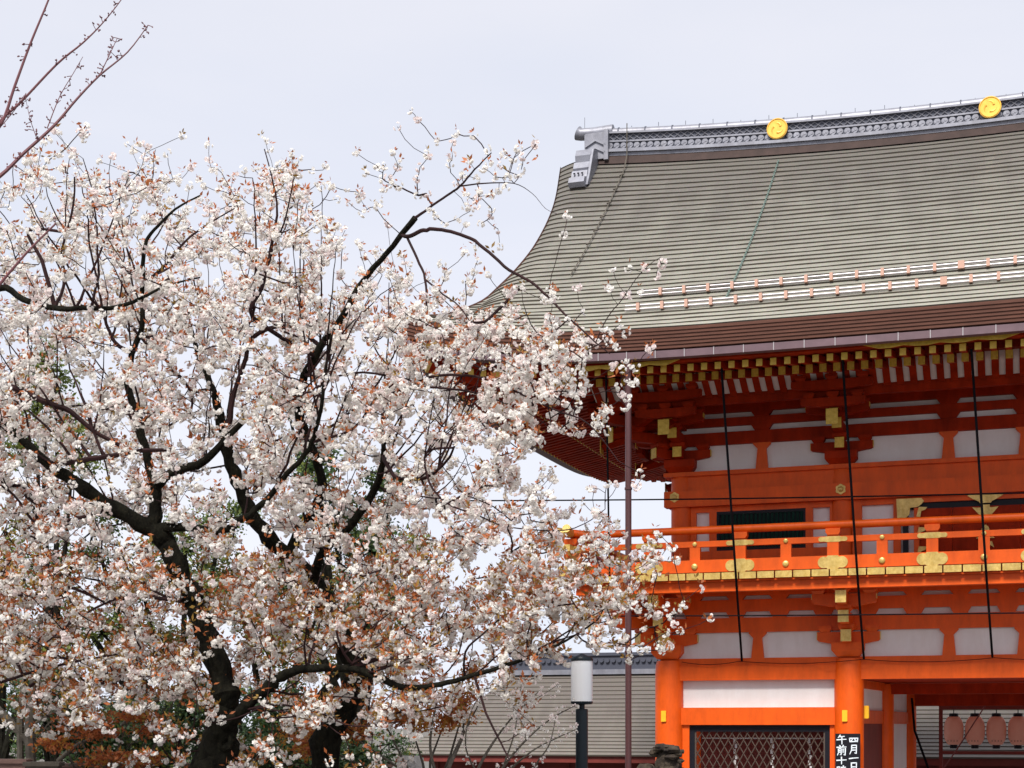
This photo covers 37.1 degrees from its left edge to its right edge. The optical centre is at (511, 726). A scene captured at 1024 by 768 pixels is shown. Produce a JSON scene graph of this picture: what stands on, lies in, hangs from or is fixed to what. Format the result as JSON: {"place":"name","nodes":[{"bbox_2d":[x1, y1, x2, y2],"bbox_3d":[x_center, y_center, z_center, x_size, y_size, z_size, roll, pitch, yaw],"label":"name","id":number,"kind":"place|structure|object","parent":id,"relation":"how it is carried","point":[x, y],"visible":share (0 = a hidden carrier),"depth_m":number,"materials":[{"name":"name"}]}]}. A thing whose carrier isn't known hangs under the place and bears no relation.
{"place":"outdoors","nodes":[
{"label":"outdoors","id":0,"kind":"place"},
{"bbox_2d":[5,729,433,767],"bbox_3d":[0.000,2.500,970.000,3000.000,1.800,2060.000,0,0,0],"label":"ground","id":1,"kind":"structure","parent":0,"point":[426,763],"depth_m":360.71,"materials":[{"name":"grey"}]},
{"bbox_2d":[0,759,32,767],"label":"garden wall","id":2,"kind":"structure","parent":1,"relation":"on","point":[11,763],"depth_m":21.50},
{"bbox_2d":[23,762,64,767],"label":"garden wall","id":3,"kind":"structure","parent":1,"relation":"on","point":[43,764],"depth_m":21.16,"materials":[{"name":"grey stone"}]},
{"bbox_2d":[0,503,105,758],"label":"green tree","id":4,"kind":"object","parent":1,"relation":"on","point":[5,742],"visible":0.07,"depth_m":30.91,"materials":[{"name":"green plant"}]},
{"bbox_2d":[1,334,108,761],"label":"green tree","id":5,"kind":"object","parent":1,"relation":"on","point":[35,410],"visible":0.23,"depth_m":27.93,"materials":[{"name":"green plant"}]},
{"bbox_2d":[2,667,130,767],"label":"evergreen tree","id":6,"kind":"object","parent":1,"relation":"on","point":[110,742],"visible":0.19,"depth_m":25.03,"materials":[{"name":"green plant"}]},
{"bbox_2d":[0,0,152,285],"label":"budding tree","id":7,"kind":"object","parent":1,"relation":"on","point":[7,113],"visible":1,"depth_m":13.99,"materials":[{"name":"brown plant"}]},
{"bbox_2d":[0,614,200,761],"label":"bare tree","id":8,"kind":"object","parent":1,"relation":"on","point":[19,730],"visible":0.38,"depth_m":22.85,"materials":[{"name":"brown plant"}]},
{"bbox_2d":[27,680,198,767],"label":"maple tree","id":9,"kind":"object","parent":1,"relation":"on","point":[96,734],"visible":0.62,"depth_m":22.13,"materials":[{"name":"orange plant"}]},
{"bbox_2d":[0,496,267,761],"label":"green tree","id":10,"kind":"object","parent":1,"relation":"on","point":[235,510],"visible":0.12,"depth_m":29.87,"materials":[{"name":"green plant"}]},
{"bbox_2d":[90,678,211,767],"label":"evergreen tree","id":11,"kind":"object","parent":1,"relation":"on","point":[183,715],"visible":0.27,"depth_m":25.03,"materials":[{"name":"green plant"}]},
{"bbox_2d":[5,683,422,767],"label":"evergreen tree","id":12,"kind":"object","parent":1,"relation":"on","point":[39,755],"visible":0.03,"depth_m":36.00,"materials":[{"name":"green plant"}]},
{"bbox_2d":[62,763,392,767],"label":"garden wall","id":13,"kind":"structure","parent":1,"relation":"on","point":[390,765],"depth_m":25.96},
{"bbox_2d":[140,527,448,747],"bbox_3d":[-4.649,-0.283,30.997,6.908,7.473,2.320,0,0,0],"label":"green tree","id":14,"kind":"object","parent":1,"relation":"on","point":[170,636],"visible":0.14,"depth_m":30.87,"materials":[{"name":"green plant"}]},
{"bbox_2d":[236,680,396,767],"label":"evergreen tree","id":15,"kind":"object","parent":1,"relation":"on","point":[361,756],"visible":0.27,"depth_m":25.90,"materials":[{"name":"green plant"}]},
{"bbox_2d":[240,393,418,761],"bbox_3d":[-3.403,-1.347,28.533,3.472,9.602,3.039,0,0,0],"label":"evergreen tree","id":16,"kind":"object","parent":1,"relation":"on","point":[355,533],"visible":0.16,"depth_m":28.53,"materials":[{"name":"green plant"}]},
{"bbox_2d":[0,107,667,767],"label":"cherry tree","id":17,"kind":"object","parent":1,"relation":"on","point":[516,385],"visible":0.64,"depth_m":19.23,"materials":[{"name":"white plant"}]},
{"bbox_2d":[0,122,714,767],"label":"cherry tree","id":18,"kind":"object","parent":1,"relation":"on","point":[218,740],"visible":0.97,"depth_m":18.68,"materials":[{"name":"white plant"}]},
{"bbox_2d":[263,660,485,767],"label":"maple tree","id":19,"kind":"object","parent":1,"relation":"on","point":[445,721],"visible":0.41,"depth_m":22.36,"materials":[{"name":"orange plant"}]},
{"bbox_2d":[397,756,423,767],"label":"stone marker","id":20,"kind":"object","parent":1,"relation":"on","point":[416,763],"visible":0.54,"depth_m":23.88,"materials":[{"name":"stone"}]},
{"bbox_2d":[426,676,578,767],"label":"plum shrub","id":21,"kind":"object","parent":1,"relation":"on","point":[506,760],"visible":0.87,"depth_m":20.99,"materials":[{"name":"brown plant"}]},
{"bbox_2d":[571,653,592,767],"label":"lamp post","id":22,"kind":"object","parent":1,"relation":"on","point":[582,679],"visible":0.95,"depth_m":21.91,"materials":[{"name":"black paint"}]},
{"bbox_2d":[637,763,654,767],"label":"boulder","id":23,"kind":"object","parent":1,"relation":"on","point":[647,765],"visible":1,"depth_m":16.23,"materials":[{"name":"stone"}]},
{"bbox_2d":[0,0,1023,728],"label":"sky","id":24,"kind":"structure","parent":0,"point":[321,80],"materials":[{"name":"white"}]},
{"bbox_2d":[649,743,684,767],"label":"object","id":25,"kind":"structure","parent":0,"point":[667,755],"depth_m":15.89,"materials":[{"name":"grey stone"}]},
{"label":"paving","id":26,"kind":"structure","parent":0,"visible":0},
{"bbox_2d":[395,652,1023,767],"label":"shrine hall","id":27,"kind":"structure","parent":26,"relation":"on","point":[606,728],"depth_m":48.15,"materials":[{"name":"grey"}]},
{"bbox_2d":[404,92,1023,767],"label":"tower gate","id":28,"kind":"structure","parent":26,"relation":"on","point":[880,252],"depth_m":29.68,"materials":[{"name":"wood"}]},
{"bbox_2d":[605,375,610,576],"bbox_3d":[1.798,-4.630,28.623,0.036,3.475,1.874,0,0,6],"label":"cable","id":29,"kind":"object","parent":28,"relation":"attached to","point":[607,463],"visible":0.6,"depth_m":28.48,"materials":[{"name":"black plastic"}]},
{"bbox_2d":[720,368,742,660],"bbox_3d":[4.168,-3.817,28.682,0.104,5.063,3.468,0,0,15],"label":"cable","id":30,"kind":"object","parent":28,"relation":"attached to","point":[730,497],"visible":1,"depth_m":28.15,"materials":[{"name":"black plastic"}]},
{"bbox_2d":[471,492,1023,500],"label":"cable","id":31,"kind":"object","parent":28,"relation":"attached to","point":[783,497],"visible":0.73,"depth_m":28.36,"materials":[{"name":"black plastic"}]},
{"bbox_2d":[690,725,829,767],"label":"lattice window","id":32,"kind":"structure","parent":28,"relation":"in","point":[694,729],"depth_m":30.43,"materials":[{"name":"black paint"}]},
{"bbox_2d":[717,508,805,550],"bbox_3d":[4.983,-3.925,30.545,1.780,0.790,0.093,0,0,19],"label":"green window","id":33,"kind":"structure","parent":28,"relation":"in","point":[792,515],"depth_m":30.49,"materials":[{"name":"black paint"}]},
{"bbox_2d":[621,612,1023,616],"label":"cable","id":34,"kind":"object","parent":28,"relation":"attached to","point":[837,614],"visible":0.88,"depth_m":28.32,"materials":[{"name":"black plastic"}]},
{"bbox_2d":[835,734,859,767],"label":"signboard","id":35,"kind":"object","parent":28,"relation":"attached to","point":[847,750],"visible":1,"depth_m":29.52,"materials":[{"name":"black paint"}]},
{"bbox_2d":[841,360,864,658],"bbox_3d":[6.290,-3.817,27.963,0.102,5.063,3.459,0,0,19],"label":"cable","id":36,"kind":"object","parent":28,"relation":"attached to","point":[851,492],"visible":1,"depth_m":27.42,"materials":[{"name":"black plastic"}]},
{"bbox_2d":[683,657,1023,664],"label":"cable","id":37,"kind":"object","parent":28,"relation":"attached to","point":[852,660],"visible":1,"depth_m":29.48,"materials":[{"name":"black plastic"}]},
{"bbox_2d":[911,698,928,767],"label":"rope","id":38,"kind":"object","parent":28,"relation":"hanging from","point":[917,738],"visible":1,"depth_m":35.22,"materials":[{"name":"black"}]},
{"bbox_2d":[920,504,1023,570],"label":"door","id":39,"kind":"structure","parent":28,"relation":"in","point":[999,542],"depth_m":29.20,"materials":[{"name":"red wood"}]},
{"bbox_2d":[970,349,993,657],"bbox_3d":[8.425,-3.822,27.239,0.103,5.053,3.468,0,0,23],"label":"cable","id":40,"kind":"object","parent":28,"relation":"attached to","point":[980,490],"visible":1,"depth_m":26.69,"materials":[{"name":"black plastic"}]},
{"bbox_2d":[939,706,1023,767],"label":"lantern rack","id":41,"kind":"object","parent":26,"relation":"on","point":[941,751],"visible":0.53,"depth_m":36.79,"materials":[{"name":"brown wood"}]},
{"bbox_2d":[944,710,963,747],"bbox_3d":[10.679,0.065,36.912,0.464,0.950,0.464,0,0,23],"label":"paper lantern","id":42,"kind":"object","parent":41,"relation":"hanging from","point":[953,730],"visible":0.97,"depth_m":36.75,"materials":[{"name":"pink paper"}]},
{"bbox_2d":[944,706,985,767],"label":"rope","id":43,"kind":"object","parent":41,"relation":"hanging from","point":[965,736],"visible":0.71,"depth_m":35.78,"materials":[{"name":"black"}]},
{"bbox_2d":[965,709,984,748],"bbox_3d":[11.145,0.065,36.755,0.464,0.950,0.464,0,0,27],"label":"paper lantern","id":44,"kind":"object","parent":41,"relation":"hanging from","point":[975,736],"visible":0.95,"depth_m":36.59,"materials":[{"name":"pink paper"}]},
{"bbox_2d":[986,709,1006,748],"bbox_3d":[11.611,0.065,36.597,0.464,0.950,0.464,0,0,15],"label":"paper lantern","id":45,"kind":"object","parent":41,"relation":"hanging from","point":[996,729],"visible":1,"depth_m":36.44,"materials":[{"name":"pink paper"}]},
{"bbox_2d":[1008,709,1023,748],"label":"paper lantern","id":46,"kind":"object","parent":41,"relation":"hanging from","point":[1016,730],"visible":1,"depth_m":36.28,"materials":[{"name":"pink paper"}]}
]}

